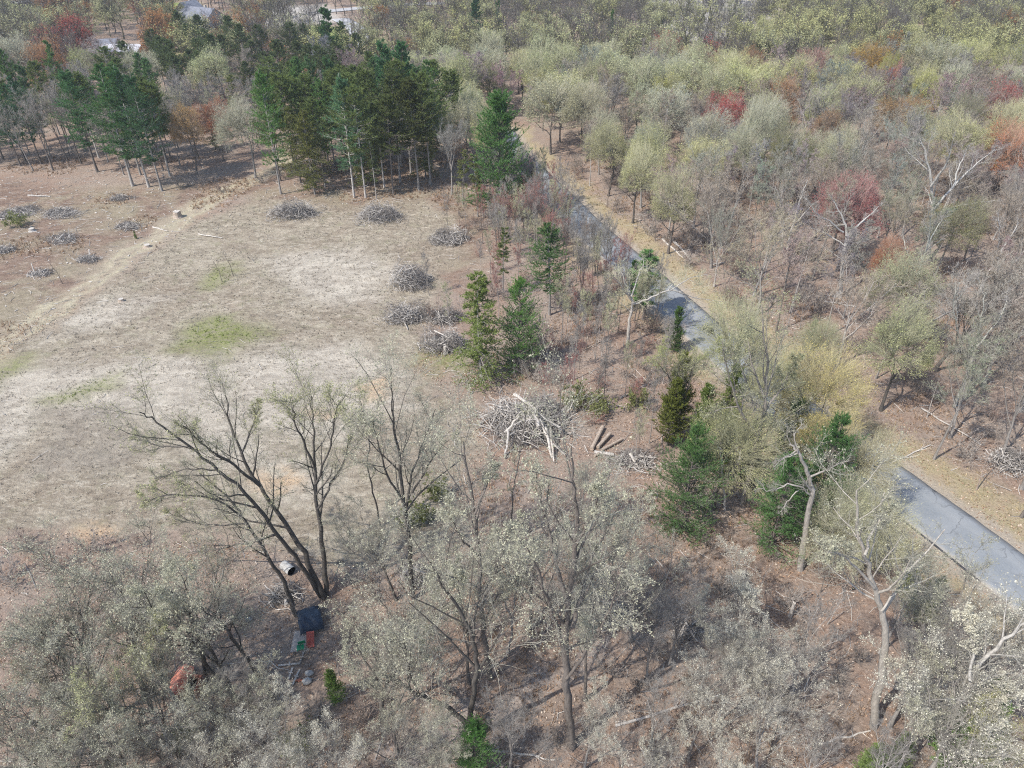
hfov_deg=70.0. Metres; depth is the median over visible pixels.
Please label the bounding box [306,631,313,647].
leaning sheet
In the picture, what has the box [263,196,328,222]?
brush pile
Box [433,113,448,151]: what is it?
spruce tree
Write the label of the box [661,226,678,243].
shrub
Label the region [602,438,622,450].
cut log
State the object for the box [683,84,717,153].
leafless tree
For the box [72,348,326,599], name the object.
leaning oak
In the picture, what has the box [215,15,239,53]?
pine tree
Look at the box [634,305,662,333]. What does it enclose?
shrub
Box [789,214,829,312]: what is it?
leafless tree
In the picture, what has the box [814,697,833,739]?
sapling
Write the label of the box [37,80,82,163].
leafless tree
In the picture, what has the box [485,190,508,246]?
young tree
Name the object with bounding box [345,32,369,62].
pine tree
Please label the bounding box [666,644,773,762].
budding tree
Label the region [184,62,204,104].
budding tree
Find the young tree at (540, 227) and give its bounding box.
[529,216,551,261]
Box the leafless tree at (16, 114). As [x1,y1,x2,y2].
[1,85,29,154]
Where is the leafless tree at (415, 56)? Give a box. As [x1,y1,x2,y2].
[396,49,424,84]
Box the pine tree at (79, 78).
[58,70,99,157]
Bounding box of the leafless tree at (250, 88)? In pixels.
[236,77,258,147]
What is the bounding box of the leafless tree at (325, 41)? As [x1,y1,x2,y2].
[306,33,337,56]
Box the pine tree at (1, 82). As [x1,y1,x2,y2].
[0,78,20,144]
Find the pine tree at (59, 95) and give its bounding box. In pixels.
[51,69,85,150]
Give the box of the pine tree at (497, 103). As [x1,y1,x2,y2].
[457,88,547,212]
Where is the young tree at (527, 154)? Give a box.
[516,141,536,195]
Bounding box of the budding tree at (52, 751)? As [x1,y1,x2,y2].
[13,681,131,767]
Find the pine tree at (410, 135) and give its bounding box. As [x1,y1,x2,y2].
[384,77,421,172]
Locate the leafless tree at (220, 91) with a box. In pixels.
[197,71,224,108]
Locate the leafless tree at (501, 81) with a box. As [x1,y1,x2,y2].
[491,61,525,112]
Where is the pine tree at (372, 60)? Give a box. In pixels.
[366,56,380,97]
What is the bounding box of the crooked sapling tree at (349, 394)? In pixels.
[337,377,390,525]
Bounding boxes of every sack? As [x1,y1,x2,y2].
[302,677,311,684]
[305,670,313,676]
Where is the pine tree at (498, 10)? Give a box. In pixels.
[495,0,502,36]
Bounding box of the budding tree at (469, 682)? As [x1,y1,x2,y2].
[425,555,527,685]
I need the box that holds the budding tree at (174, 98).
[170,82,196,153]
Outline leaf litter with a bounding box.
[0,311,1023,767]
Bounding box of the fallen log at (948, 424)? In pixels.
[920,407,980,444]
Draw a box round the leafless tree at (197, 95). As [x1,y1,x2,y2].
[194,82,212,110]
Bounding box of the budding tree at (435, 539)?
[417,498,493,623]
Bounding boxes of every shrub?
[0,546,23,590]
[1,209,32,227]
[8,524,44,552]
[8,716,22,729]
[21,534,75,574]
[60,521,119,554]
[82,704,142,767]
[123,529,151,549]
[161,719,199,753]
[168,171,189,186]
[193,167,214,186]
[193,652,229,686]
[193,715,249,750]
[201,610,231,642]
[206,181,228,191]
[211,746,246,767]
[250,171,270,183]
[273,715,315,766]
[290,642,311,664]
[299,693,330,735]
[318,564,339,585]
[323,684,380,737]
[329,589,347,615]
[333,557,366,588]
[337,620,359,639]
[349,579,398,608]
[360,571,380,590]
[363,656,393,679]
[368,686,400,713]
[384,586,418,627]
[386,604,423,626]
[389,710,431,756]
[390,494,439,528]
[413,469,449,503]
[418,295,453,319]
[426,591,444,621]
[437,667,464,701]
[441,299,464,318]
[441,607,472,639]
[448,220,476,233]
[457,494,471,513]
[467,217,492,230]
[469,697,499,720]
[473,343,501,372]
[481,509,514,545]
[482,241,506,258]
[484,273,505,297]
[488,728,530,767]
[490,226,507,239]
[491,601,509,625]
[499,289,508,299]
[510,650,532,669]
[514,358,559,381]
[516,350,538,372]
[516,695,531,717]
[519,265,532,280]
[522,581,558,606]
[523,323,554,352]
[528,338,548,359]
[532,719,576,755]
[537,317,557,334]
[543,289,571,304]
[545,362,567,387]
[549,329,575,343]
[549,342,561,352]
[554,369,575,380]
[558,378,602,409]
[564,153,586,169]
[566,156,586,171]
[569,165,587,179]
[569,288,588,308]
[572,321,595,336]
[574,387,597,409]
[580,411,608,424]
[584,283,613,306]
[584,387,625,417]
[585,302,614,318]
[587,367,617,388]
[588,651,634,680]
[594,688,634,722]
[597,168,622,183]
[599,148,616,168]
[603,192,630,213]
[608,160,628,180]
[613,507,639,535]
[616,322,636,334]
[617,367,634,379]
[620,387,654,411]
[621,571,648,596]
[625,661,662,699]
[626,378,648,393]
[628,605,653,628]
[632,342,646,354]
[634,208,665,235]
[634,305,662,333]
[635,355,651,370]
[635,587,670,622]
[639,187,654,199]
[639,538,651,552]
[640,724,689,766]
[641,328,656,345]
[646,334,670,352]
[650,695,713,742]
[656,644,669,657]
[659,312,690,333]
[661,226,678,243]
[664,205,686,221]
[665,709,706,750]
[668,629,700,655]
[668,663,706,695]
[672,245,697,268]
[678,220,705,239]
[678,230,707,248]
[684,604,696,626]
[695,227,714,240]
[697,741,719,767]
[702,531,719,551]
[702,563,743,604]
[710,515,741,541]
[713,278,742,298]
[715,240,739,262]
[718,223,751,245]
[718,278,756,306]
[720,587,778,624]
[721,247,753,273]
[723,204,748,221]
[729,174,752,189]
[730,213,752,230]
[742,266,765,282]
[745,525,776,549]
[749,622,775,642]
[755,198,777,216]
[758,176,774,187]
[759,581,814,622]
[765,548,784,561]
[771,745,802,767]
[779,611,814,635]
[785,199,812,221]
[789,730,845,767]
[792,274,821,304]
[794,196,814,210]
[794,236,824,263]
[794,336,834,364]
[799,287,832,314]
[799,539,823,556]
[808,242,841,260]
[816,558,873,591]
[824,655,860,697]
[831,357,873,389]
[832,233,854,244]
[833,330,863,352]
[842,634,873,664]
[846,547,874,571]
[850,242,871,260]
[856,248,885,275]
[865,311,895,328]
[872,555,890,575]
[891,689,913,723]
[894,350,918,371]
[897,622,927,655]
[900,362,934,382]
[901,596,941,627]
[902,174,940,193]
[902,569,930,596]
[905,360,945,395]
[910,752,928,767]
[916,615,955,649]
[922,264,961,291]
[938,190,965,207]
[941,227,975,248]
[942,236,964,252]
[946,278,972,307]
[946,428,993,465]
[947,247,978,268]
[950,261,983,284]
[954,330,1007,373]
[966,173,997,193]
[967,293,1011,321]
[970,170,1004,190]
[973,191,1007,214]
[976,337,1007,361]
[980,403,1011,425]
[983,418,1013,442]
[985,329,1012,347]
[990,165,1012,185]
[1011,434,1022,458]
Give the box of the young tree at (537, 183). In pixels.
[521,171,546,214]
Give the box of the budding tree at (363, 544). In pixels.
[317,493,434,601]
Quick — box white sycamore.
[899,127,1002,260]
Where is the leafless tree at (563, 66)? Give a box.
[544,65,569,126]
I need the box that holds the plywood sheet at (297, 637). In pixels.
[290,631,308,651]
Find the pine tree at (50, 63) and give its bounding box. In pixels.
[41,40,63,93]
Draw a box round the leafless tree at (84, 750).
[54,715,134,767]
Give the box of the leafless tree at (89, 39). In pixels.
[81,34,127,65]
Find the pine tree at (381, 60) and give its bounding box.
[372,39,390,97]
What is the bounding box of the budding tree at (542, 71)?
[521,61,553,122]
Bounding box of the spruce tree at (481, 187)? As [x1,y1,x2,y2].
[472,164,489,216]
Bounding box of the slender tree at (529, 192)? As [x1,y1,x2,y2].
[522,179,534,214]
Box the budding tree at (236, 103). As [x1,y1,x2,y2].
[225,90,243,142]
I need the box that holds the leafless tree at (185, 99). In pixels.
[166,84,198,157]
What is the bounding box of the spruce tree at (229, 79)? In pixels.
[225,74,247,117]
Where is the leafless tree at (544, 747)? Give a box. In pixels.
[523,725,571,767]
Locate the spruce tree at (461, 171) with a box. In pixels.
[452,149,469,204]
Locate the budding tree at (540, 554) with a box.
[467,512,572,630]
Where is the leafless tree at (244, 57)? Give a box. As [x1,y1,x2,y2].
[226,45,252,97]
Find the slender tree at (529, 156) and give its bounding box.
[527,153,536,207]
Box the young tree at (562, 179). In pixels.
[546,165,570,212]
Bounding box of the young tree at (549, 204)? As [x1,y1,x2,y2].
[538,189,557,238]
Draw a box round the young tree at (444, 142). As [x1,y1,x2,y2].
[439,114,449,167]
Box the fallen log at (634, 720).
[615,683,722,726]
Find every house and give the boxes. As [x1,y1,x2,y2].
[89,44,148,59]
[94,38,119,43]
[175,0,202,9]
[179,5,223,29]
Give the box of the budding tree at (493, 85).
[475,58,510,107]
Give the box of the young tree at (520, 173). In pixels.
[503,167,523,213]
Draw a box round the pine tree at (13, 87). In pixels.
[0,75,50,163]
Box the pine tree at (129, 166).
[96,67,130,167]
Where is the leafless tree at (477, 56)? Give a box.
[456,44,485,88]
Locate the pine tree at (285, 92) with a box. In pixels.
[260,71,302,170]
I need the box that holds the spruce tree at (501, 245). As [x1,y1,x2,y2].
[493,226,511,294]
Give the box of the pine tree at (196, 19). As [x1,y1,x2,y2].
[188,14,210,46]
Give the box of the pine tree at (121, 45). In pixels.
[115,40,134,67]
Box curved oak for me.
[323,483,570,742]
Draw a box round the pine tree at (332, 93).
[325,91,353,150]
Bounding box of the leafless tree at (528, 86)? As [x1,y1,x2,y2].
[525,80,547,130]
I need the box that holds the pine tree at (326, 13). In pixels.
[311,4,344,79]
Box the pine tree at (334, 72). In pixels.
[321,67,346,156]
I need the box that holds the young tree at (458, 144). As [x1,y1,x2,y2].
[448,133,467,180]
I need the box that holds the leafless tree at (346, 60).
[335,44,361,70]
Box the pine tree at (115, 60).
[110,56,136,85]
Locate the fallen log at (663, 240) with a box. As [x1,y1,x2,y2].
[662,239,684,256]
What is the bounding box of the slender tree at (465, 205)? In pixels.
[460,188,467,227]
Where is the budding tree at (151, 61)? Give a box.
[121,46,166,85]
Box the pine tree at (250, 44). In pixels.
[239,40,260,71]
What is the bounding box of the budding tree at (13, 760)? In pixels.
[0,674,101,767]
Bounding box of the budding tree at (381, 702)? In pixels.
[318,529,474,721]
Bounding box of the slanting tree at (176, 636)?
[138,579,242,700]
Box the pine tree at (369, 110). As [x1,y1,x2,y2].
[362,99,396,187]
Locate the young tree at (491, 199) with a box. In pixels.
[490,184,505,242]
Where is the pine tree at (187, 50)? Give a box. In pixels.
[181,48,201,95]
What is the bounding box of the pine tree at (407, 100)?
[378,76,438,190]
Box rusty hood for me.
[169,664,193,695]
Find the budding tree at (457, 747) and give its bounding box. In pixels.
[406,698,474,767]
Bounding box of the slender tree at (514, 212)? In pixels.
[511,197,518,220]
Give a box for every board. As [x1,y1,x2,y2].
[278,662,299,665]
[292,669,300,684]
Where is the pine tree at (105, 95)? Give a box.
[71,62,149,186]
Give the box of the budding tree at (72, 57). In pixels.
[65,45,101,97]
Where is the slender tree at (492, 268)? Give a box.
[491,257,501,315]
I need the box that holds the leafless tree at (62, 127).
[52,101,71,155]
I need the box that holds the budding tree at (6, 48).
[0,29,37,95]
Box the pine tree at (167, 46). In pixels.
[157,39,184,102]
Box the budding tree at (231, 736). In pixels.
[205,677,313,767]
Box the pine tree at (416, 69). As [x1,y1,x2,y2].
[409,65,422,144]
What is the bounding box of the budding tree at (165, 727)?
[57,650,235,767]
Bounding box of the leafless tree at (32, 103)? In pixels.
[17,86,49,150]
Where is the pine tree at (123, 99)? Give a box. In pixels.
[100,66,137,155]
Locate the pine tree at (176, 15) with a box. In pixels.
[164,10,194,49]
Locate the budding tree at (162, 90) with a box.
[158,77,178,149]
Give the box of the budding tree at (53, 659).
[0,620,134,751]
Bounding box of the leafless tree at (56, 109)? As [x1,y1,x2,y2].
[45,85,71,149]
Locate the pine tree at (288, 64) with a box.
[283,61,299,108]
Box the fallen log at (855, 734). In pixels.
[806,730,869,749]
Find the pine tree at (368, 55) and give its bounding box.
[357,50,378,81]
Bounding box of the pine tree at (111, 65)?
[107,60,121,80]
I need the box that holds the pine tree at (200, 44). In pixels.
[186,38,215,87]
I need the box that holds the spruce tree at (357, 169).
[339,117,375,187]
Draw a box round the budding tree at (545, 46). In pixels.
[530,31,560,76]
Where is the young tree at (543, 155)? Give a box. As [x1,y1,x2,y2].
[535,145,549,202]
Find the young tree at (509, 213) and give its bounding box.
[496,193,517,245]
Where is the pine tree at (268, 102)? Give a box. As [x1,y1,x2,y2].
[250,92,290,180]
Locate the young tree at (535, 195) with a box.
[519,180,547,245]
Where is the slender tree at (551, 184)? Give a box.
[548,178,558,226]
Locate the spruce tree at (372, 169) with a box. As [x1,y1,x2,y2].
[357,118,385,175]
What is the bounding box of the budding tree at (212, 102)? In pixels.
[199,87,227,152]
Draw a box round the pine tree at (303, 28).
[296,23,310,55]
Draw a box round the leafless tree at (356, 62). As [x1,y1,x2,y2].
[345,55,364,73]
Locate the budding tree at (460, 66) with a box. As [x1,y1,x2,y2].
[437,48,485,121]
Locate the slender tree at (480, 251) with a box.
[476,237,486,259]
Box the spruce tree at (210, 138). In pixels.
[200,107,222,149]
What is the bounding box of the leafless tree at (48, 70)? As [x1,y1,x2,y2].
[37,61,56,87]
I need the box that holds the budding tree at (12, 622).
[0,532,153,717]
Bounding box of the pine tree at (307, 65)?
[294,54,325,156]
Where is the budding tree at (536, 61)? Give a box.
[503,42,553,113]
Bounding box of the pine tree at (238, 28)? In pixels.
[224,23,255,65]
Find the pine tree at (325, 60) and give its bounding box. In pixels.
[321,55,337,137]
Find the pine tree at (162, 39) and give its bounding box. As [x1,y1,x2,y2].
[151,37,183,97]
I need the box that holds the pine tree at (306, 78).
[289,72,325,171]
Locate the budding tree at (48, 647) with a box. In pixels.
[0,561,148,733]
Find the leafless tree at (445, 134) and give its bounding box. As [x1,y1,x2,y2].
[431,116,468,194]
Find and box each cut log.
[590,425,604,450]
[594,450,613,455]
[596,432,611,448]
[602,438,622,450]
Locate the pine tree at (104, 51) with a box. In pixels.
[90,45,122,73]
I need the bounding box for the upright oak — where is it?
[260,340,374,596]
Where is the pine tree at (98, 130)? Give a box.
[77,76,105,147]
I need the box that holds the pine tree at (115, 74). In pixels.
[94,66,163,187]
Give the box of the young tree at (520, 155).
[514,142,528,200]
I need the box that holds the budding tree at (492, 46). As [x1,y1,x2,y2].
[463,28,507,92]
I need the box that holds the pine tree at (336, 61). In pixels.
[329,53,342,68]
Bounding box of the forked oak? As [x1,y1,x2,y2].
[467,322,659,750]
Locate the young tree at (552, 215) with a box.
[539,203,561,261]
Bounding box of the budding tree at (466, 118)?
[459,95,485,162]
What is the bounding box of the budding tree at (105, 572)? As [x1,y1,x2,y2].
[0,493,208,695]
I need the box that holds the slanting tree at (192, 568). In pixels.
[146,546,273,699]
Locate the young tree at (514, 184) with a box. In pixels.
[499,176,517,224]
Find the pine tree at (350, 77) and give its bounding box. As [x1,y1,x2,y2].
[323,72,371,178]
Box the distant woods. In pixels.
[0,0,1023,93]
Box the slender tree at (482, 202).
[472,184,485,242]
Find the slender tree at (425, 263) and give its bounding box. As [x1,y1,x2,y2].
[420,251,429,293]
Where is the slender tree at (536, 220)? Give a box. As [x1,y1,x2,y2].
[531,199,539,233]
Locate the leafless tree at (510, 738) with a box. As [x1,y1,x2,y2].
[479,676,547,767]
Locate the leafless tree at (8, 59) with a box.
[0,52,13,82]
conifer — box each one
[323,668,347,705]
[449,711,507,767]
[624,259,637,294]
[652,377,690,445]
[653,350,697,427]
[666,305,685,351]
[684,417,707,466]
[685,382,719,451]
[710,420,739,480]
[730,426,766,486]
[852,741,888,767]
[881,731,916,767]
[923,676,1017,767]
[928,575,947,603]
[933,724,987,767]
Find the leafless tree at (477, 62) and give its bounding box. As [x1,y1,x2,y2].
[459,50,490,95]
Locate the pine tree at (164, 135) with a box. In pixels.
[146,79,172,155]
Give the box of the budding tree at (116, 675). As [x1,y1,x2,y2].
[57,607,170,745]
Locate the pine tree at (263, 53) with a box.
[248,51,273,70]
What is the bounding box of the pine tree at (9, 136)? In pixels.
[0,91,22,165]
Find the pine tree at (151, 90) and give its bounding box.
[136,79,172,176]
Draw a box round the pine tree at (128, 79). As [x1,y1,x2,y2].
[115,72,173,190]
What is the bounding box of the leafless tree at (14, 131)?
[0,101,33,170]
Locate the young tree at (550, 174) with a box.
[542,159,555,195]
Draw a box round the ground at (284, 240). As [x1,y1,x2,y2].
[0,0,1023,767]
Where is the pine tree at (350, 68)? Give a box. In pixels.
[333,64,371,140]
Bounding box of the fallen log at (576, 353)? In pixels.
[551,340,602,366]
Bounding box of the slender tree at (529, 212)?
[521,208,533,252]
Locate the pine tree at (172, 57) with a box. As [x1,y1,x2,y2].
[163,52,189,104]
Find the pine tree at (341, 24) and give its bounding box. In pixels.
[330,20,350,50]
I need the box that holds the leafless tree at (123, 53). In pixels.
[113,41,135,59]
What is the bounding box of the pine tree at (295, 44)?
[286,40,304,66]
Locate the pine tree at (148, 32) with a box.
[141,28,162,79]
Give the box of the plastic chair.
[297,640,305,650]
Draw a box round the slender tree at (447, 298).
[440,281,452,332]
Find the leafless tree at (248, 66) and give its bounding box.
[229,54,259,103]
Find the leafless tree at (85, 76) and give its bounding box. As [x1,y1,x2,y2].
[74,66,95,99]
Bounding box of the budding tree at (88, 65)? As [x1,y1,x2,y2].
[76,51,95,100]
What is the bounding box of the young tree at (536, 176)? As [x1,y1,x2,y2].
[523,162,548,217]
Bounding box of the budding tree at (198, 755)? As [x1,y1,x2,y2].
[145,717,229,767]
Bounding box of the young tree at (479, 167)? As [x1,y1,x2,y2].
[477,159,487,217]
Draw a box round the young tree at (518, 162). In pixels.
[511,152,526,192]
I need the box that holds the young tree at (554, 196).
[548,178,559,223]
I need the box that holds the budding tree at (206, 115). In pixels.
[189,93,236,160]
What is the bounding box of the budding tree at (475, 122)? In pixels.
[468,90,505,179]
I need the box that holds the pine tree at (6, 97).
[0,84,29,160]
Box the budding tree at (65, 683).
[0,604,146,767]
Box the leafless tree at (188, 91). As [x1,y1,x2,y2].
[171,76,198,139]
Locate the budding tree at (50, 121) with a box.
[23,90,68,161]
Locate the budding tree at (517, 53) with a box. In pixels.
[506,45,538,102]
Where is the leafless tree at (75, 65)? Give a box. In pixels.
[60,59,91,84]
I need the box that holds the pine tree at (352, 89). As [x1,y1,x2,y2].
[333,83,387,197]
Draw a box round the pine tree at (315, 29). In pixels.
[312,23,322,42]
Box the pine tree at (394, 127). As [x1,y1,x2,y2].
[384,80,406,166]
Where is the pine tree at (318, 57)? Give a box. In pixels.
[309,45,333,78]
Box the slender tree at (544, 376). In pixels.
[538,360,553,401]
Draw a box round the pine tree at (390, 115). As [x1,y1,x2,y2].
[364,92,415,194]
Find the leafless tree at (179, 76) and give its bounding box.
[170,72,192,102]
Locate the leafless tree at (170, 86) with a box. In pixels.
[159,69,184,127]
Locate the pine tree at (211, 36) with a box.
[196,33,228,97]
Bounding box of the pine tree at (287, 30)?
[277,21,302,61]
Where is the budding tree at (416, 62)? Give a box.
[407,48,432,69]
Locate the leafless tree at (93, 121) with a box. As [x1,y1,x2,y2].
[79,91,108,162]
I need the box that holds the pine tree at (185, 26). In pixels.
[176,23,197,75]
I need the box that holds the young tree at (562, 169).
[546,156,569,212]
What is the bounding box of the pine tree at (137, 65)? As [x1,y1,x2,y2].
[132,52,160,91]
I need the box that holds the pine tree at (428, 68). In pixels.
[414,59,449,161]
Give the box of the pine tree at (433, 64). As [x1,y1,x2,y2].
[420,58,448,109]
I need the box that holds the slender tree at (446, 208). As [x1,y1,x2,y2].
[441,191,450,230]
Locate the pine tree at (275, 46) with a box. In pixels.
[259,38,297,101]
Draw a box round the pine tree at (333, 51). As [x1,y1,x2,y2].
[324,40,348,66]
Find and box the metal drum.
[279,560,295,575]
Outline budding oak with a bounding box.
[319,329,484,599]
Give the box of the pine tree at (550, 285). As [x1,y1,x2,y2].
[518,222,578,315]
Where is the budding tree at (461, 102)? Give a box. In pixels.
[443,86,478,168]
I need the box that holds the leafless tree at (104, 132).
[87,106,124,174]
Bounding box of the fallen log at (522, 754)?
[487,748,553,762]
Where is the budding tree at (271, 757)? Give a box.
[215,671,330,767]
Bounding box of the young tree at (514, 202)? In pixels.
[505,189,525,227]
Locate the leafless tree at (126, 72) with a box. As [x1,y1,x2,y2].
[121,61,132,75]
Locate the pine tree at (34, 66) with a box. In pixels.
[23,60,59,134]
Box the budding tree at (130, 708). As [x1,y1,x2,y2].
[105,641,178,753]
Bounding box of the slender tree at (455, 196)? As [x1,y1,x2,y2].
[452,182,460,223]
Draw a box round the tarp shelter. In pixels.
[297,605,323,635]
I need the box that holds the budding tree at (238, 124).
[209,92,267,177]
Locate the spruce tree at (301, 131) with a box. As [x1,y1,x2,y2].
[285,109,332,194]
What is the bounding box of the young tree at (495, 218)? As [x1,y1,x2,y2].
[484,201,515,261]
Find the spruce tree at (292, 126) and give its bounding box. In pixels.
[277,106,319,182]
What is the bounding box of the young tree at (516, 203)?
[509,184,524,249]
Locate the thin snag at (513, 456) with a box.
[501,406,530,545]
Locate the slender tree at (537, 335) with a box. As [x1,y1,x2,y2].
[532,315,545,371]
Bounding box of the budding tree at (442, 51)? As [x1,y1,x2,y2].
[428,43,455,96]
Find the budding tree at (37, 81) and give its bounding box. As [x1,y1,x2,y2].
[22,70,52,127]
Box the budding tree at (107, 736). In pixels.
[34,663,141,767]
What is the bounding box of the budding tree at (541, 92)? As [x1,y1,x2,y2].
[518,71,580,154]
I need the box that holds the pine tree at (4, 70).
[0,48,24,103]
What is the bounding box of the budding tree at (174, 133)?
[168,100,207,174]
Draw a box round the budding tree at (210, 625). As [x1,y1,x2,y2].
[101,496,273,687]
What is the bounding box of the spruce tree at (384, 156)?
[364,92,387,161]
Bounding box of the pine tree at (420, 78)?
[402,68,451,185]
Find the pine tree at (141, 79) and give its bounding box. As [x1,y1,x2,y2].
[134,75,169,162]
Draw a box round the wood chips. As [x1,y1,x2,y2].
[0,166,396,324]
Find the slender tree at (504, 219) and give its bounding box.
[498,205,507,230]
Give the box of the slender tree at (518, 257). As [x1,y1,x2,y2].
[513,242,520,275]
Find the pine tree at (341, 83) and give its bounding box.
[317,73,370,197]
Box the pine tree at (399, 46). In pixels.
[390,39,413,133]
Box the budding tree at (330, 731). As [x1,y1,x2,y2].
[272,702,366,767]
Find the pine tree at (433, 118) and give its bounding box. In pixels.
[414,90,446,172]
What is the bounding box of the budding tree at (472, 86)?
[457,76,488,140]
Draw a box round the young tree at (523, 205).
[517,187,537,243]
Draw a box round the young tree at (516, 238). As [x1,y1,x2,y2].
[511,226,529,265]
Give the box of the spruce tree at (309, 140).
[291,96,323,163]
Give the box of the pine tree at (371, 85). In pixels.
[356,67,384,166]
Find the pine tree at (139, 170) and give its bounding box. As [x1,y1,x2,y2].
[91,74,149,174]
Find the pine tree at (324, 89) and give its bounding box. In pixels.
[311,82,341,165]
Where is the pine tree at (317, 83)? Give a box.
[310,76,338,174]
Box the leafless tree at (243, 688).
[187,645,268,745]
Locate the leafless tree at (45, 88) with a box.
[43,77,67,141]
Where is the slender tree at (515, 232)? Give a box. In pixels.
[511,218,521,248]
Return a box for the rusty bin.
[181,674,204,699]
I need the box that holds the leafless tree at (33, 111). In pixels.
[9,85,53,170]
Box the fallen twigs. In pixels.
[0,165,1023,767]
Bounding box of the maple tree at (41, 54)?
[23,32,57,85]
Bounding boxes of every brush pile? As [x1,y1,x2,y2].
[0,204,46,220]
[0,242,18,253]
[25,263,58,277]
[37,204,91,219]
[39,229,92,246]
[72,249,103,264]
[106,190,138,201]
[108,219,145,231]
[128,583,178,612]
[259,577,309,611]
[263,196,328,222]
[346,199,410,226]
[372,296,434,329]
[380,258,434,295]
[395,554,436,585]
[411,320,468,357]
[418,306,466,327]
[425,223,478,246]
[442,383,590,461]
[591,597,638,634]
[599,441,666,480]
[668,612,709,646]
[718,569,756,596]
[976,441,1023,479]
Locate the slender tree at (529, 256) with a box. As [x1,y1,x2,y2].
[526,235,537,297]
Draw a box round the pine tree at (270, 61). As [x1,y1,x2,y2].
[254,56,282,86]
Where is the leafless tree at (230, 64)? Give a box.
[214,58,234,101]
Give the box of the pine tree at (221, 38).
[212,34,235,87]
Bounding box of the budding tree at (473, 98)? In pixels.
[445,81,486,151]
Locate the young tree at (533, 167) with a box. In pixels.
[522,150,546,208]
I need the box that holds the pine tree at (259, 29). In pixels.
[246,24,269,57]
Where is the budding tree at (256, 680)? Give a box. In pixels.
[182,648,281,761]
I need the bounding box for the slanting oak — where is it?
[130,455,297,617]
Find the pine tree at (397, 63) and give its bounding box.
[378,57,417,158]
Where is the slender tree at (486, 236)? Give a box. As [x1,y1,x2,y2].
[482,225,492,273]
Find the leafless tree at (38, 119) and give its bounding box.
[23,97,50,155]
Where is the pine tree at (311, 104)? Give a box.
[294,96,333,186]
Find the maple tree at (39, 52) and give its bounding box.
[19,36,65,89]
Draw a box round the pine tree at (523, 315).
[488,273,550,386]
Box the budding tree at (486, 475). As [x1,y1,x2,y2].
[392,367,583,680]
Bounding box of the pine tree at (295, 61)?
[287,56,306,132]
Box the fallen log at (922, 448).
[879,441,932,467]
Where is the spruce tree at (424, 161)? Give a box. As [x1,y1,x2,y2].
[408,106,441,178]
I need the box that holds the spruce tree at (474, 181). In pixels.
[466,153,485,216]
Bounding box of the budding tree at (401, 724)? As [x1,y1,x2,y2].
[327,682,472,767]
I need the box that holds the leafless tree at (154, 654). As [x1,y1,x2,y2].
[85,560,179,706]
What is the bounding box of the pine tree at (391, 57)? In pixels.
[380,49,392,78]
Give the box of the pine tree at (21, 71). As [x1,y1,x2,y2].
[12,61,50,136]
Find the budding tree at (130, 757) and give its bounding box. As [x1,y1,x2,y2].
[85,721,180,767]
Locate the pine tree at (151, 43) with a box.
[145,41,168,95]
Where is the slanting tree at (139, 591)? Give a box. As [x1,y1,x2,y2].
[100,578,237,701]
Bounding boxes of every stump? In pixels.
[143,243,151,248]
[173,210,183,218]
[788,601,795,618]
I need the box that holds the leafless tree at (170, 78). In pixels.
[163,67,188,109]
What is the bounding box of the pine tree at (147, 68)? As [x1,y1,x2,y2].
[140,58,171,106]
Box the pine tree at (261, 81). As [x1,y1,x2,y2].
[244,68,292,193]
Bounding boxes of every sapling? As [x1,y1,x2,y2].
[332,645,340,675]
[600,171,609,207]
[779,290,799,349]
[796,288,810,328]
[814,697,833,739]
[827,583,846,624]
[849,288,861,333]
[926,373,944,417]
[947,257,972,310]
[976,433,1001,489]
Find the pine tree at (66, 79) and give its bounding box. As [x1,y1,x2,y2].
[48,69,106,171]
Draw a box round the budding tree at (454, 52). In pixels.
[425,45,470,81]
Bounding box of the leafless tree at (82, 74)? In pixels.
[71,67,91,94]
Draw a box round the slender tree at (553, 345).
[549,332,555,360]
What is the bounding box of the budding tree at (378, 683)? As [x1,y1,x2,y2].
[339,610,447,752]
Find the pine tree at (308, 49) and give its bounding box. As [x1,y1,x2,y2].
[298,42,323,79]
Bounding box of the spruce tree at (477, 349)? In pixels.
[446,270,511,395]
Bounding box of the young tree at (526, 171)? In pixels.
[518,155,536,208]
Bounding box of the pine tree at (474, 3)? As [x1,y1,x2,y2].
[466,0,484,42]
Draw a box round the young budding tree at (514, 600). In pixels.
[475,542,530,653]
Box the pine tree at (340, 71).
[315,68,343,141]
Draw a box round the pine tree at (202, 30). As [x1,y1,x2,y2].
[194,28,217,82]
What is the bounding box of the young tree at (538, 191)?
[522,170,547,236]
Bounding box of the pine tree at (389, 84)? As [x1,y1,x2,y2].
[365,71,422,182]
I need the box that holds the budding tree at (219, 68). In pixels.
[187,41,241,100]
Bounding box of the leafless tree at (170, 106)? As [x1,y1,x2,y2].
[149,93,180,165]
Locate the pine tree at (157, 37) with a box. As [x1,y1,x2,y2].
[148,35,169,82]
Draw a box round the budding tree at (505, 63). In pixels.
[466,42,512,105]
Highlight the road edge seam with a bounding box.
[898,516,979,580]
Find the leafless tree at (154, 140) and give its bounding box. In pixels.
[141,111,163,169]
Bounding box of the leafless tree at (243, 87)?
[223,78,248,109]
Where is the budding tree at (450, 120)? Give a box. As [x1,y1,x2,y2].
[434,104,459,176]
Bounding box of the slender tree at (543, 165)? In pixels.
[538,159,546,214]
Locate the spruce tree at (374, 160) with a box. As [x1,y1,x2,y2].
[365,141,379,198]
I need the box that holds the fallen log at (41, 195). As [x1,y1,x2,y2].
[27,193,50,196]
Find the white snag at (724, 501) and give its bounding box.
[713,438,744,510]
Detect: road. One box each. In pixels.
[328,2,444,11]
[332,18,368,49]
[490,132,1023,613]
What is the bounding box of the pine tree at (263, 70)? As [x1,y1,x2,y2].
[245,65,293,160]
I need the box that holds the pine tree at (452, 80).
[431,68,467,160]
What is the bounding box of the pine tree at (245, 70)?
[233,61,255,102]

